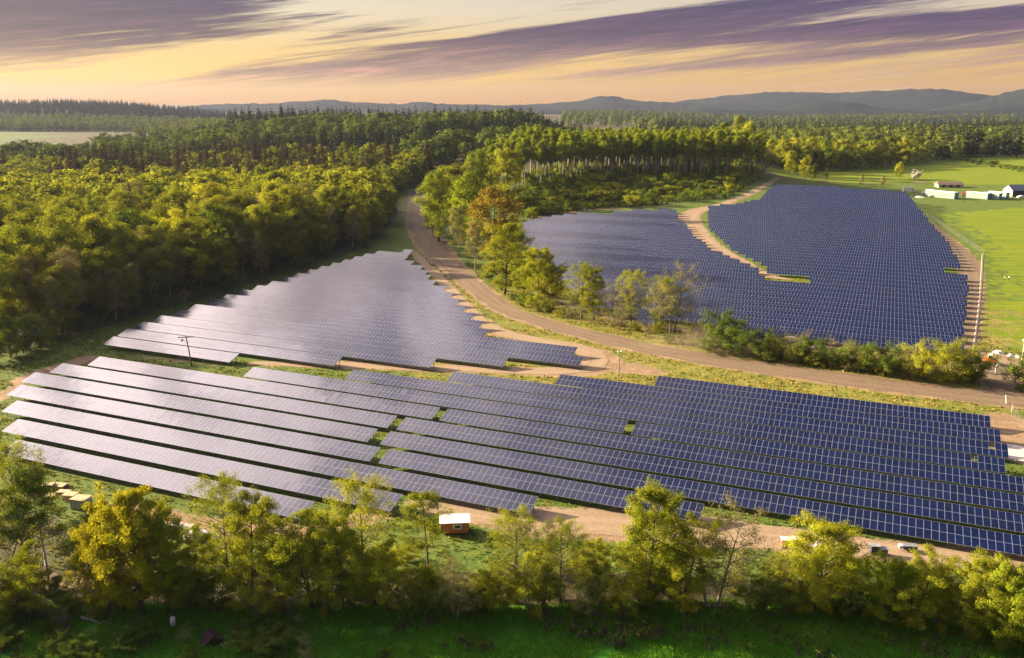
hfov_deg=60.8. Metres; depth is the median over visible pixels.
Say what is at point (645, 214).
solar row
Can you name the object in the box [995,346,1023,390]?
bush
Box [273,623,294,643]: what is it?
shrub
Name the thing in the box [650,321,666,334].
bush
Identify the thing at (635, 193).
bush
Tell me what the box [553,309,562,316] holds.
bush
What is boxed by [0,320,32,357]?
shrub
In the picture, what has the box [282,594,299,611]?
shrub
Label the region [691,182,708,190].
bush
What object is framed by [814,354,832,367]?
bush
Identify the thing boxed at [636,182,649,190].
bush
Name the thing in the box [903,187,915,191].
parked van
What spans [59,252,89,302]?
broadleaf tree
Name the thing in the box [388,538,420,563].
shrub
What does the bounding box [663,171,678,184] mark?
bush
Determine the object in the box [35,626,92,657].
shrub
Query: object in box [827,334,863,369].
bush
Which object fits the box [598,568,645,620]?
shrub
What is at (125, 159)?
conifer tree
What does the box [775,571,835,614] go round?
shrub
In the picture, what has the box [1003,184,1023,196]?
barn
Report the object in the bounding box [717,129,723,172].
birch tree
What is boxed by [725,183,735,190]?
bush
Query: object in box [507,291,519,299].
bush
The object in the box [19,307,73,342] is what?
shrub
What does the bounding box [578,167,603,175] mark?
bush
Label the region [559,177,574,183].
bush
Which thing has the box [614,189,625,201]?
bush
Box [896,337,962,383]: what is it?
bush
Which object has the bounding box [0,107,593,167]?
hill wood
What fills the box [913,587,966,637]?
shrub
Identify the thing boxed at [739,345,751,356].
bush
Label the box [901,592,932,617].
shrub
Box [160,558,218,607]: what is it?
shrub
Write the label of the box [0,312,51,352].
shrub
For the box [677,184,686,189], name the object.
bush
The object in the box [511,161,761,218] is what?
undergrowth
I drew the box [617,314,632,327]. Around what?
bush
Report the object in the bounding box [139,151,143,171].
conifer tree
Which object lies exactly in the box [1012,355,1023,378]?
bush
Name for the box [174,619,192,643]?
shrub
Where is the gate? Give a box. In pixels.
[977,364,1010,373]
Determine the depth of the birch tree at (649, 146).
601.05 m
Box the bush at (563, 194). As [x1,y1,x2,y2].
[557,193,568,199]
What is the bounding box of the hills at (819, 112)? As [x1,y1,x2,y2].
[536,109,1023,117]
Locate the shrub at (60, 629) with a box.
[54,622,68,636]
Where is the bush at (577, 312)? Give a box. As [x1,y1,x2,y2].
[571,304,587,317]
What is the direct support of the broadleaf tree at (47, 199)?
on the ground at (992, 229)
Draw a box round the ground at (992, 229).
[0,105,1023,657]
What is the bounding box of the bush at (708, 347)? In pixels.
[696,336,725,352]
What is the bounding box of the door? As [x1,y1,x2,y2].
[444,524,448,533]
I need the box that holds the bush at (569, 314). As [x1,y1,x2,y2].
[564,307,573,318]
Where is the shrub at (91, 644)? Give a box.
[60,635,106,657]
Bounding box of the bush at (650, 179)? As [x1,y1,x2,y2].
[639,175,657,186]
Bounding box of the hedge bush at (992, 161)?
[985,160,999,166]
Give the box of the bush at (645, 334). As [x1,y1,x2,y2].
[636,319,655,336]
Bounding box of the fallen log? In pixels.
[80,616,101,623]
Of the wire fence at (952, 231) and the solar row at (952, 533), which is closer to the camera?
the solar row at (952, 533)
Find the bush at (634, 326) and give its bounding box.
[626,320,644,330]
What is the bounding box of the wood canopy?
[0,159,399,235]
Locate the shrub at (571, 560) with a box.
[562,550,583,573]
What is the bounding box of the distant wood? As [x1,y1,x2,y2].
[0,112,313,137]
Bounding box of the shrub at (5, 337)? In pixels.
[0,320,16,358]
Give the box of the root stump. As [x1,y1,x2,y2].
[54,611,75,621]
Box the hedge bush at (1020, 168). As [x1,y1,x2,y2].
[1016,165,1023,171]
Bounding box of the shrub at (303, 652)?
[298,637,316,657]
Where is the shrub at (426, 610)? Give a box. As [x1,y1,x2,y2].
[403,582,433,612]
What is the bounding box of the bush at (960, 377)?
[954,373,965,382]
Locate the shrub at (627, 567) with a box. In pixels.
[614,540,642,572]
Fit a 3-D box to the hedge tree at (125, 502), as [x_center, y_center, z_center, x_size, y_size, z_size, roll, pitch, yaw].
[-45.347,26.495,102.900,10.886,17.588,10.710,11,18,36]
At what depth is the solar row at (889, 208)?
484.51 m
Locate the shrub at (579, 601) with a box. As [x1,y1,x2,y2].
[555,558,616,616]
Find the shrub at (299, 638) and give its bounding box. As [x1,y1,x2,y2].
[294,627,311,646]
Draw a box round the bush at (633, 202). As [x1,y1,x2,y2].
[622,194,640,206]
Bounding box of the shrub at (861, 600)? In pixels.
[840,570,886,614]
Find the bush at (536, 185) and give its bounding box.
[528,182,541,191]
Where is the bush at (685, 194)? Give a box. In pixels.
[679,191,693,200]
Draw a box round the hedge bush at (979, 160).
[975,158,983,163]
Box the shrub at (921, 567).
[906,557,937,592]
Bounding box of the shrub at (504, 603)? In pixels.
[486,568,531,608]
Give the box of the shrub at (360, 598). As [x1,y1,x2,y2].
[328,560,377,605]
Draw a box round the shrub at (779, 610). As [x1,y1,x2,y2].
[735,563,810,619]
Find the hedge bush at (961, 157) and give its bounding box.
[956,154,967,159]
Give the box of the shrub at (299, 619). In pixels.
[291,610,305,626]
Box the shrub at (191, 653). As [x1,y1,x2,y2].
[179,641,205,657]
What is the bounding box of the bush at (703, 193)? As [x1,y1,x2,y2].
[697,189,710,197]
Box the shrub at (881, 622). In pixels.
[866,601,906,626]
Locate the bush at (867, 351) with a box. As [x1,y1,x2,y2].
[835,339,887,372]
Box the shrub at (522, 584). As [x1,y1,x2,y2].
[496,562,555,621]
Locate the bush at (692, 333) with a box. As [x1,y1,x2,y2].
[678,314,707,341]
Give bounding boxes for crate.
[69,494,91,510]
[780,536,793,548]
[869,543,880,554]
[880,546,888,555]
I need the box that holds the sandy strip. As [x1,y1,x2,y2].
[409,500,1023,570]
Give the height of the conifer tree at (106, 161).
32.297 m
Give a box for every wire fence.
[922,210,983,253]
[973,251,983,343]
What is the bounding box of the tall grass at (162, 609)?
[0,595,1023,657]
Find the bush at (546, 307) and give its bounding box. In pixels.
[534,296,556,311]
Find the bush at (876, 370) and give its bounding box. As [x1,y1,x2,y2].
[872,363,884,375]
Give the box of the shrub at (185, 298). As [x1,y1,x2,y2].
[176,285,189,302]
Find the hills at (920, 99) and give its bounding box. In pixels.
[673,88,991,110]
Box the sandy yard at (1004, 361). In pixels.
[972,353,1020,367]
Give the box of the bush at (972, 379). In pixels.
[961,370,983,382]
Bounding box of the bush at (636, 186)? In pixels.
[633,182,642,189]
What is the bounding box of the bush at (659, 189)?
[654,186,665,194]
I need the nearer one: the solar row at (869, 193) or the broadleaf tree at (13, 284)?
the broadleaf tree at (13, 284)
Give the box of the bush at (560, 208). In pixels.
[554,205,564,213]
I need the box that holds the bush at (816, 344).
[788,334,837,364]
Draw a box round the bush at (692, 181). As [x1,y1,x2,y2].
[689,179,698,187]
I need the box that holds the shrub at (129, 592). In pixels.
[112,569,142,608]
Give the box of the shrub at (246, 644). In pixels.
[224,627,259,652]
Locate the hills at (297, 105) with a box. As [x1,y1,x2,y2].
[175,99,555,112]
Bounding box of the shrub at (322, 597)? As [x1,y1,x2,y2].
[305,574,340,617]
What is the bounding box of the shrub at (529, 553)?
[522,543,557,577]
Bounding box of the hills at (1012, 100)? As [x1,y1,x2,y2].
[929,89,1023,110]
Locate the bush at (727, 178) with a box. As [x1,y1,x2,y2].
[717,175,734,182]
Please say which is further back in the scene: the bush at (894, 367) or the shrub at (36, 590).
the bush at (894, 367)
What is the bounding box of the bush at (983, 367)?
[956,351,1000,380]
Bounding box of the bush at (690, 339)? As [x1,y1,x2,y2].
[683,331,699,343]
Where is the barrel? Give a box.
[170,616,175,626]
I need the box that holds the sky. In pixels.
[0,0,1023,104]
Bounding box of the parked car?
[186,529,207,539]
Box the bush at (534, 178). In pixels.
[527,176,537,183]
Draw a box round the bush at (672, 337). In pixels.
[663,331,675,342]
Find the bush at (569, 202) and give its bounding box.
[564,200,575,210]
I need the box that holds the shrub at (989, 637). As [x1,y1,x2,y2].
[957,606,999,644]
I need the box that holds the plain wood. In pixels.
[560,109,1023,126]
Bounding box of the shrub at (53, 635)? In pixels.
[42,631,59,645]
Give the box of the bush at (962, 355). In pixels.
[928,336,1000,380]
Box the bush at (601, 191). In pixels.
[587,187,616,201]
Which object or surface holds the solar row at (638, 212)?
on the ground at (992, 229)
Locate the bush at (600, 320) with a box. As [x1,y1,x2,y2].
[591,304,606,323]
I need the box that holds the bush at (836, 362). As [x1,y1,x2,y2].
[829,352,859,367]
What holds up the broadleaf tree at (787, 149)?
on the ground at (992, 229)
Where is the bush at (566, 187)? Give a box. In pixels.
[558,185,573,193]
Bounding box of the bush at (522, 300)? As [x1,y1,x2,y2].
[516,292,532,305]
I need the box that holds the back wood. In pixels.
[497,122,772,164]
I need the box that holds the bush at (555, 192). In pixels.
[548,190,562,196]
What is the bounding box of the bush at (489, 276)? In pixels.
[482,271,496,278]
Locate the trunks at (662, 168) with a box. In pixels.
[531,156,764,179]
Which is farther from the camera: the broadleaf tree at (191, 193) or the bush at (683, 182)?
the bush at (683, 182)
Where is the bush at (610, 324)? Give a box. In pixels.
[602,310,622,328]
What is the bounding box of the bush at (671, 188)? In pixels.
[665,185,679,191]
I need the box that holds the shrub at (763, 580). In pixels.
[725,558,787,613]
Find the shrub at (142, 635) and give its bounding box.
[115,615,158,648]
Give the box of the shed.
[933,181,964,187]
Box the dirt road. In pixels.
[406,189,1023,406]
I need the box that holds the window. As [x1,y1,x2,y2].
[453,524,461,529]
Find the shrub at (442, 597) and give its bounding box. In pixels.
[430,573,487,612]
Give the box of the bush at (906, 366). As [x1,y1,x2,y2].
[898,359,913,372]
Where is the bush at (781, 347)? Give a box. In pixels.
[768,339,789,359]
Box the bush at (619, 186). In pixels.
[614,183,627,190]
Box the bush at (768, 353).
[761,347,779,361]
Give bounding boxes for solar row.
[0,440,313,520]
[1,400,537,516]
[2,419,402,514]
[7,385,380,464]
[21,372,377,444]
[50,363,396,431]
[88,356,439,418]
[103,336,238,363]
[118,328,341,365]
[133,321,435,368]
[152,315,508,369]
[172,310,583,368]
[188,304,577,355]
[206,299,488,336]
[220,294,483,327]
[236,289,475,319]
[243,367,627,432]
[252,285,467,311]
[267,281,460,304]
[281,277,453,297]
[292,273,446,291]
[305,269,435,284]
[318,266,430,279]
[329,263,428,274]
[341,259,422,269]
[345,369,1005,473]
[352,256,413,264]
[362,253,406,259]
[375,251,409,255]
[379,449,703,523]
[380,431,1023,555]
[396,417,1023,534]
[402,249,412,254]
[439,409,1023,511]
[447,371,1008,459]
[522,226,696,238]
[523,222,692,233]
[523,224,692,235]
[523,239,722,254]
[525,229,702,241]
[525,231,705,244]
[525,234,707,247]
[525,236,710,250]
[526,220,690,230]
[526,242,729,258]
[531,245,739,262]
[534,218,687,228]
[539,249,750,266]
[542,217,687,226]
[542,253,758,270]
[548,260,764,279]
[551,215,684,223]
[552,257,758,274]
[555,264,965,301]
[555,374,1000,442]
[558,273,964,309]
[559,277,966,316]
[563,214,677,221]
[565,269,966,306]
[566,282,964,321]
[573,288,962,328]
[577,212,677,218]
[582,295,964,334]
[598,300,961,338]
[611,212,677,218]
[614,210,677,214]
[614,308,963,349]
[631,422,1023,492]
[632,209,677,212]
[634,316,657,324]
[654,376,990,428]
[659,209,676,210]
[707,212,930,224]
[707,216,934,228]
[708,205,925,216]
[708,210,928,221]
[708,218,937,232]
[708,220,940,233]
[708,224,944,237]
[709,208,927,219]
[709,214,933,226]
[709,222,940,235]
[709,226,945,240]
[710,228,948,243]
[714,230,949,245]
[716,233,950,248]
[717,325,960,353]
[719,204,922,214]
[719,235,951,252]
[723,238,952,255]
[724,241,956,256]
[729,244,957,260]
[730,247,958,267]
[736,203,922,212]
[738,250,960,270]
[744,201,920,210]
[745,253,942,268]
[751,200,917,208]
[752,257,943,272]
[760,198,915,205]
[761,196,915,203]
[761,261,967,279]
[763,194,913,201]
[765,192,911,199]
[766,265,965,281]
[767,191,909,197]
[767,268,967,285]
[768,189,907,195]
[771,187,905,193]
[773,186,889,190]
[774,184,838,187]
[809,275,968,293]
[810,279,967,296]
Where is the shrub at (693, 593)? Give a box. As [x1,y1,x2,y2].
[682,574,709,602]
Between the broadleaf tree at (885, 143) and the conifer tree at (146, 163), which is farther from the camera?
the broadleaf tree at (885, 143)
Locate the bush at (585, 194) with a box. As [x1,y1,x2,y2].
[576,191,592,201]
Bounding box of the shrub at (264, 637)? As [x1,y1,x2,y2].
[251,622,296,657]
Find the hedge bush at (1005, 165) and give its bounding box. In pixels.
[1001,164,1010,168]
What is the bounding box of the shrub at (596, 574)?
[573,559,636,606]
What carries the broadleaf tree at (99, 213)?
on the ground at (992, 229)
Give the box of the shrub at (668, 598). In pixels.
[651,574,688,603]
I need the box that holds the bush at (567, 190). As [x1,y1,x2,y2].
[560,188,577,197]
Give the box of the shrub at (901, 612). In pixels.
[887,595,914,620]
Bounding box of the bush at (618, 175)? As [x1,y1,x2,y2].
[615,173,631,181]
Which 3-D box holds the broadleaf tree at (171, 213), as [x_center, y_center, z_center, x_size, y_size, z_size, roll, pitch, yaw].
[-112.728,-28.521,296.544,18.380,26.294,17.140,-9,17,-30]
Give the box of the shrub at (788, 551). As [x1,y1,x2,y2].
[772,531,811,572]
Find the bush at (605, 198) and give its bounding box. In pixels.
[600,197,609,204]
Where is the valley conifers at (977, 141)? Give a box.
[633,115,1023,160]
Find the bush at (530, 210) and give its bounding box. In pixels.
[525,208,537,217]
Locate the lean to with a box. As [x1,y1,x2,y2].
[199,629,223,648]
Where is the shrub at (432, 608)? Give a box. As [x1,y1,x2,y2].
[407,565,456,612]
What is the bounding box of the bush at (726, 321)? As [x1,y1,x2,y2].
[698,306,750,350]
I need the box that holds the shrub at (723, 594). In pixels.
[703,563,738,605]
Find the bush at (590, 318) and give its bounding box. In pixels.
[586,312,596,323]
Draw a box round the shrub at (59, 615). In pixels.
[39,604,70,622]
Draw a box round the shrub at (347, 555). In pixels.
[336,534,367,567]
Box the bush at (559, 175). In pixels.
[553,173,564,179]
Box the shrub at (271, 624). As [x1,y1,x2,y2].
[256,616,287,637]
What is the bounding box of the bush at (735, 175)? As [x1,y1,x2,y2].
[730,172,744,181]
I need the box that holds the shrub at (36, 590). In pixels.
[23,563,52,601]
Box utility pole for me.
[178,336,193,366]
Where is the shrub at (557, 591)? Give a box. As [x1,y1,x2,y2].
[547,580,566,598]
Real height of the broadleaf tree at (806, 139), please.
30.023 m
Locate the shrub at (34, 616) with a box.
[20,601,50,618]
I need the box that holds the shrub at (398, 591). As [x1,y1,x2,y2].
[386,584,412,608]
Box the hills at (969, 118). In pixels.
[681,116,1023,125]
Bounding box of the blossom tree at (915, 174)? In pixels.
[907,169,921,179]
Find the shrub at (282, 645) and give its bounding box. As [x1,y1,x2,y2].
[251,625,294,654]
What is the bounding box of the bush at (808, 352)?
[793,347,815,362]
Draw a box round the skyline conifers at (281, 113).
[226,101,582,129]
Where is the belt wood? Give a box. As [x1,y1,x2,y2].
[0,142,433,191]
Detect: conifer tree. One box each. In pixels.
[0,146,7,168]
[39,147,44,161]
[53,152,60,170]
[64,145,71,166]
[65,147,73,169]
[71,149,80,174]
[92,141,96,157]
[99,144,104,161]
[99,158,104,179]
[104,151,110,169]
[107,144,113,162]
[111,157,118,176]
[112,143,120,160]
[113,145,118,161]
[116,154,125,175]
[124,153,131,165]
[126,183,133,204]
[128,151,138,173]
[129,143,139,167]
[133,154,139,174]
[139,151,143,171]
[139,158,145,173]
[143,147,152,171]
[146,155,152,173]
[152,151,159,167]
[155,178,163,203]
[163,150,170,166]
[165,146,172,166]
[170,149,174,165]
[172,145,180,168]
[175,149,183,177]
[176,140,181,154]
[181,152,190,175]
[187,144,193,157]
[195,144,201,164]
[203,147,210,161]
[212,137,218,155]
[212,152,219,171]
[219,138,225,151]
[221,146,226,160]
[227,146,231,165]
[229,155,234,171]
[232,148,241,165]
[233,153,239,174]
[237,135,244,151]
[244,151,253,169]
[245,150,254,173]
[250,139,258,160]
[256,134,262,159]
[261,152,268,170]
[266,147,274,169]
[276,132,281,155]
[276,148,282,169]
[279,138,286,160]
[282,142,289,159]
[282,152,287,168]
[291,148,297,167]
[297,147,301,163]
[300,149,307,165]
[308,145,315,164]
[317,137,323,156]
[322,151,329,169]
[331,147,337,167]
[338,143,345,162]
[349,152,355,170]
[364,149,370,169]
[366,139,374,165]
[372,138,380,159]
[381,142,394,182]
[383,140,391,166]
[391,140,397,156]
[422,136,433,173]
[423,138,433,171]
[809,141,818,170]
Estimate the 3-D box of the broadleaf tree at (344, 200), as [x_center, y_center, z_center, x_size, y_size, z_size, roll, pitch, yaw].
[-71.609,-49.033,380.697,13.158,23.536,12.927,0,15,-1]
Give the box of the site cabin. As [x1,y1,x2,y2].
[439,513,469,534]
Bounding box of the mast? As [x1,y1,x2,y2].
[617,350,622,374]
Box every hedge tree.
[0,428,63,577]
[0,462,61,585]
[0,539,54,620]
[3,474,70,589]
[53,498,109,613]
[54,523,102,603]
[61,500,146,611]
[78,481,180,614]
[124,495,199,613]
[155,524,227,607]
[179,471,260,582]
[210,488,287,596]
[242,539,306,610]
[262,507,342,607]
[304,504,372,611]
[314,463,401,604]
[349,537,411,613]
[397,488,457,573]
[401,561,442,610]
[424,551,482,616]
[467,565,506,612]
[485,503,554,602]
[527,513,596,603]
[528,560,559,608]
[571,536,612,592]
[610,474,698,608]
[647,510,727,612]
[648,491,785,608]
[719,548,755,593]
[760,549,796,601]
[770,508,880,613]
[830,555,872,606]
[860,549,930,622]
[880,544,968,629]
[916,555,974,623]
[942,545,1020,641]
[972,552,1023,649]
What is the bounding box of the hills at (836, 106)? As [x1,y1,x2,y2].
[768,101,922,112]
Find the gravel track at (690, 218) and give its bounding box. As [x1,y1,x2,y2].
[679,178,787,278]
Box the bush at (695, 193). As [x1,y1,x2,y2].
[690,190,698,198]
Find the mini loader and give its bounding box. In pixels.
[984,353,1000,365]
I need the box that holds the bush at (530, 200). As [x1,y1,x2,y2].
[523,195,543,210]
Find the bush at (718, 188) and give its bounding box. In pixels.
[716,187,725,192]
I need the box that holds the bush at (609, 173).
[598,171,618,182]
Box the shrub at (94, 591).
[64,565,101,620]
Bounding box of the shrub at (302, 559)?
[291,547,320,569]
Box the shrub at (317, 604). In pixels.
[297,581,332,608]
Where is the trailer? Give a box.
[898,542,917,552]
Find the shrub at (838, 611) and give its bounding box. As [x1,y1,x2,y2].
[824,593,864,622]
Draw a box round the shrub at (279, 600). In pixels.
[266,585,296,612]
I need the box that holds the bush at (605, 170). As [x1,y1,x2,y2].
[594,168,619,172]
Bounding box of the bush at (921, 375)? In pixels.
[911,367,935,380]
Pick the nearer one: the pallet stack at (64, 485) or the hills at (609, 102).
the pallet stack at (64, 485)
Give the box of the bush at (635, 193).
[627,191,642,201]
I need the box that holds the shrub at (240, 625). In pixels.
[224,618,250,638]
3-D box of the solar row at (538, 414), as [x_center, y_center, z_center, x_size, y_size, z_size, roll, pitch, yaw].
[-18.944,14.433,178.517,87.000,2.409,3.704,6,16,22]
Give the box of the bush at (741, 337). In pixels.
[710,322,765,354]
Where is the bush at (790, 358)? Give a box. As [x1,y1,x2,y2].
[781,345,805,363]
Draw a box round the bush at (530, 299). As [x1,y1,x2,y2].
[521,294,540,310]
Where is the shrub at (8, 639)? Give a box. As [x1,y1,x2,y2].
[0,623,31,651]
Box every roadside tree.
[479,219,536,293]
[509,257,537,296]
[518,244,563,306]
[524,247,570,309]
[562,260,598,318]
[576,266,609,319]
[598,278,638,325]
[613,268,651,327]
[640,276,684,332]
[643,258,713,333]
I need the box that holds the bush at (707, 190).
[703,188,716,196]
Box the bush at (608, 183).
[600,181,618,189]
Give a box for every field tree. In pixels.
[782,150,798,175]
[798,156,811,178]
[811,163,818,177]
[823,167,829,178]
[859,174,864,183]
[879,175,885,186]
[893,163,898,176]
[894,161,906,176]
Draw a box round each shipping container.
[924,190,958,198]
[965,191,991,198]
[986,192,1001,199]
[988,191,1009,198]
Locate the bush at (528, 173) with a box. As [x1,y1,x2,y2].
[520,172,534,181]
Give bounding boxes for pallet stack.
[53,482,68,489]
[55,489,71,494]
[61,491,79,500]
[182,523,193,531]
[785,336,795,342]
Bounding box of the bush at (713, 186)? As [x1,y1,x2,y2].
[708,184,718,192]
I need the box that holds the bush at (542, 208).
[532,204,551,213]
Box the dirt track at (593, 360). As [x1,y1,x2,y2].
[251,251,608,374]
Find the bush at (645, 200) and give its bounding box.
[644,196,658,204]
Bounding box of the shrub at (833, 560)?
[823,558,842,579]
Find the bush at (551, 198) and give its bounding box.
[543,196,562,204]
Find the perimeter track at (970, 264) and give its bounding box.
[928,219,1023,392]
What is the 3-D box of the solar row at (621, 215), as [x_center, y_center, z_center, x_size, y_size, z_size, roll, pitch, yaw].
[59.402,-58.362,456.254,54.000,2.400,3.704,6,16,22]
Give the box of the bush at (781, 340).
[773,327,814,359]
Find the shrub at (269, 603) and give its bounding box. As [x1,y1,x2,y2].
[254,587,287,617]
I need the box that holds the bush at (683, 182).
[677,180,688,185]
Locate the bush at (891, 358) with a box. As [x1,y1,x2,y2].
[866,340,910,377]
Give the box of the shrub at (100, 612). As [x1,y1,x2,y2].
[74,563,136,619]
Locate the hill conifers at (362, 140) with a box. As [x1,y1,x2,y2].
[94,109,579,155]
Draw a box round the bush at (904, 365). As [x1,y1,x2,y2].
[891,339,933,376]
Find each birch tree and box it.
[483,137,492,153]
[486,144,493,162]
[493,151,503,178]
[494,143,502,150]
[496,138,505,175]
[502,140,511,182]
[508,133,517,144]
[511,140,516,188]
[513,142,526,186]
[513,149,524,195]
[514,144,526,192]
[516,132,527,184]
[519,125,526,134]
[520,138,530,185]
[524,129,534,172]
[526,139,533,162]
[530,133,540,176]
[533,129,542,177]
[535,140,546,180]
[538,124,544,167]
[538,145,549,165]
[542,134,549,151]
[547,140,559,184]
[548,129,556,141]
[554,130,562,141]
[555,132,569,181]
[555,142,561,177]
[558,130,568,167]
[565,132,576,179]
[565,135,575,176]
[572,135,578,165]
[573,130,582,175]
[575,141,584,162]
[580,141,589,173]
[581,137,594,159]
[587,141,596,168]
[589,132,599,167]
[595,135,600,167]
[597,131,610,169]
[604,135,618,158]
[609,131,618,172]
[611,131,623,171]
[617,128,623,165]
[621,139,631,159]
[622,133,631,167]
[631,128,637,166]
[631,134,644,173]
[633,129,642,173]
[633,132,643,163]
[637,134,648,174]
[639,140,649,175]
[644,130,653,172]
[648,137,654,163]
[650,138,663,159]
[654,129,663,148]
[655,139,662,174]
[657,135,663,171]
[661,132,671,170]
[665,133,676,174]
[668,127,676,166]
[671,137,678,178]
[674,130,686,175]
[684,128,689,165]
[684,134,692,175]
[687,134,699,172]
[696,129,705,169]
[696,135,706,172]
[699,139,711,176]
[706,132,714,162]
[706,136,713,171]
[707,139,715,174]
[712,130,724,170]
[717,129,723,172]
[721,138,730,169]
[723,136,733,172]
[729,132,735,167]
[732,132,745,169]
[732,139,742,165]
[739,131,746,164]
[742,129,751,168]
[744,133,754,174]
[749,135,761,173]
[754,132,764,167]
[755,141,766,170]
[761,131,769,174]
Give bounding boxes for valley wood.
[631,116,1023,163]
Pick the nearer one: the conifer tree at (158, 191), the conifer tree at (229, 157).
the conifer tree at (158, 191)
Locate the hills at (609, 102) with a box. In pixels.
[509,96,787,110]
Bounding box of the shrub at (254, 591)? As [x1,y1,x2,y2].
[223,566,273,610]
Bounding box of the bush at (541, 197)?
[530,194,546,202]
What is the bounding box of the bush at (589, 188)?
[580,185,599,194]
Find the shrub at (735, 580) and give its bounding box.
[723,569,748,592]
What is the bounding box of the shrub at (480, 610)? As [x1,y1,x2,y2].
[449,572,502,618]
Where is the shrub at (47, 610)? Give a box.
[21,587,56,618]
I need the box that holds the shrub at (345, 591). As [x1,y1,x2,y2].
[325,562,402,605]
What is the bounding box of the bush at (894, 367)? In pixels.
[885,360,901,372]
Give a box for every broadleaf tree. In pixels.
[0,169,6,176]
[0,186,19,204]
[0,196,19,229]
[0,201,10,221]
[0,218,22,228]
[0,221,37,245]
[0,224,57,312]
[0,229,32,305]
[0,243,38,314]
[0,250,32,318]
[0,257,23,344]
[0,286,13,322]
[2,210,45,238]
[4,200,34,216]
[12,255,42,327]
[13,244,54,320]
[18,256,47,316]
[22,210,45,218]
[30,209,79,256]
[30,264,85,332]
[33,189,69,211]
[37,203,54,216]
[38,206,76,257]
[39,200,55,216]
[39,213,91,310]
[41,276,69,337]
[46,198,89,218]
[47,244,95,324]
[49,195,93,214]
[55,192,79,207]
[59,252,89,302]
[66,208,126,294]
[71,211,94,236]
[74,214,115,283]
[75,246,132,317]
[82,198,103,214]
[83,192,104,207]
[84,247,112,309]
[87,196,104,210]
[89,209,111,226]
[90,203,148,228]
[91,209,110,225]
[97,189,140,214]
[101,267,130,320]
[104,221,148,292]
[108,207,152,281]
[110,191,142,211]
[110,267,140,316]
[112,209,162,228]
[120,181,149,204]
[122,262,143,301]
[124,167,141,178]
[133,198,163,213]
[134,224,183,301]
[134,227,162,299]
[136,185,169,209]
[141,196,180,221]
[150,219,174,267]
[150,220,177,283]
[154,163,182,176]
[154,190,199,220]
[157,207,194,281]
[157,209,216,291]
[160,243,181,295]
[162,188,184,198]
[164,201,195,219]
[170,188,193,208]
[179,198,208,221]
[180,188,200,199]
[184,225,216,285]
[188,246,209,291]
[190,181,230,203]
[192,191,238,217]
[195,195,225,218]
[195,202,246,277]
[195,220,229,282]
[197,163,220,171]
[198,199,236,246]
[202,184,231,202]
[203,238,240,288]
[218,180,254,203]
[219,206,247,268]
[220,167,235,174]
[223,205,249,267]
[225,192,255,217]
[227,184,263,205]
[229,228,251,275]
[236,209,250,261]
[237,211,258,265]
[242,206,281,268]
[243,203,283,270]
[244,195,261,209]
[247,190,299,261]
[249,181,265,203]
[249,237,268,277]
[258,174,285,205]
[263,200,289,265]
[273,183,318,242]
[275,214,306,266]
[282,165,295,174]
[286,208,313,256]
[294,182,319,211]
[296,212,318,256]
[299,203,319,241]
[304,187,341,244]
[308,211,328,253]
[309,195,321,208]
[309,213,336,254]
[315,164,324,170]
[316,186,348,239]
[325,207,340,249]
[333,190,361,242]
[341,208,361,248]
[343,198,372,243]
[364,199,384,237]
[412,169,456,240]
[424,198,441,234]
[435,163,474,232]
[447,206,467,256]
[448,171,499,249]
[459,149,499,202]
[463,219,488,271]
[465,186,525,262]
[485,146,524,210]
[718,121,730,130]
[731,114,747,157]
[739,121,760,162]
[742,154,753,166]
[761,151,772,173]
[765,138,778,163]
[774,135,792,168]
[778,140,800,169]
[791,137,803,147]
[793,145,802,170]
[796,147,805,169]
[799,135,815,144]
[801,144,814,165]
[805,138,816,142]
[806,141,815,168]
[810,143,821,164]
[814,140,834,167]
[816,140,836,170]
[831,139,848,168]
[836,139,855,166]
[836,143,853,169]
[842,138,858,166]
[853,143,867,168]
[862,140,880,166]
[868,142,884,168]
[871,144,885,167]
[878,138,890,158]
[879,145,892,167]
[886,136,897,163]
[886,144,898,165]
[896,137,918,164]
[896,144,907,161]
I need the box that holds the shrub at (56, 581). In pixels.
[35,567,73,604]
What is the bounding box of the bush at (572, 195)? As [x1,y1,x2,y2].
[565,191,583,200]
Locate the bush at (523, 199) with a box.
[513,196,539,210]
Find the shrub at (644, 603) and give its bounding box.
[630,583,668,611]
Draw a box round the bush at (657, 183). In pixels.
[651,181,664,188]
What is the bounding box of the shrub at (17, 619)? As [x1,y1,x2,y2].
[1,607,25,623]
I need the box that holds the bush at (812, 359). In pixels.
[804,353,828,366]
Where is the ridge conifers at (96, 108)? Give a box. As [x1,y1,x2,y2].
[0,97,418,118]
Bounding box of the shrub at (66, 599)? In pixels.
[48,585,92,614]
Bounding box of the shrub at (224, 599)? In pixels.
[175,553,258,612]
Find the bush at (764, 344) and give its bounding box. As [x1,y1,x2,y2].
[742,326,792,360]
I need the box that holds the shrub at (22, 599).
[0,564,41,616]
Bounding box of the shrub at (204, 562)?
[192,545,217,571]
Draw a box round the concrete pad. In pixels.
[1006,443,1023,461]
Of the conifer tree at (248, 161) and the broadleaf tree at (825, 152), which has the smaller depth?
the conifer tree at (248, 161)
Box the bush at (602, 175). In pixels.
[595,171,611,181]
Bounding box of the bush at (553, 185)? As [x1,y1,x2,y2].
[547,181,556,188]
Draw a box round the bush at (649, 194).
[640,192,656,204]
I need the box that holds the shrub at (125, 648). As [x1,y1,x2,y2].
[108,636,138,652]
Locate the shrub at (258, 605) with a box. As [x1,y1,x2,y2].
[246,590,274,618]

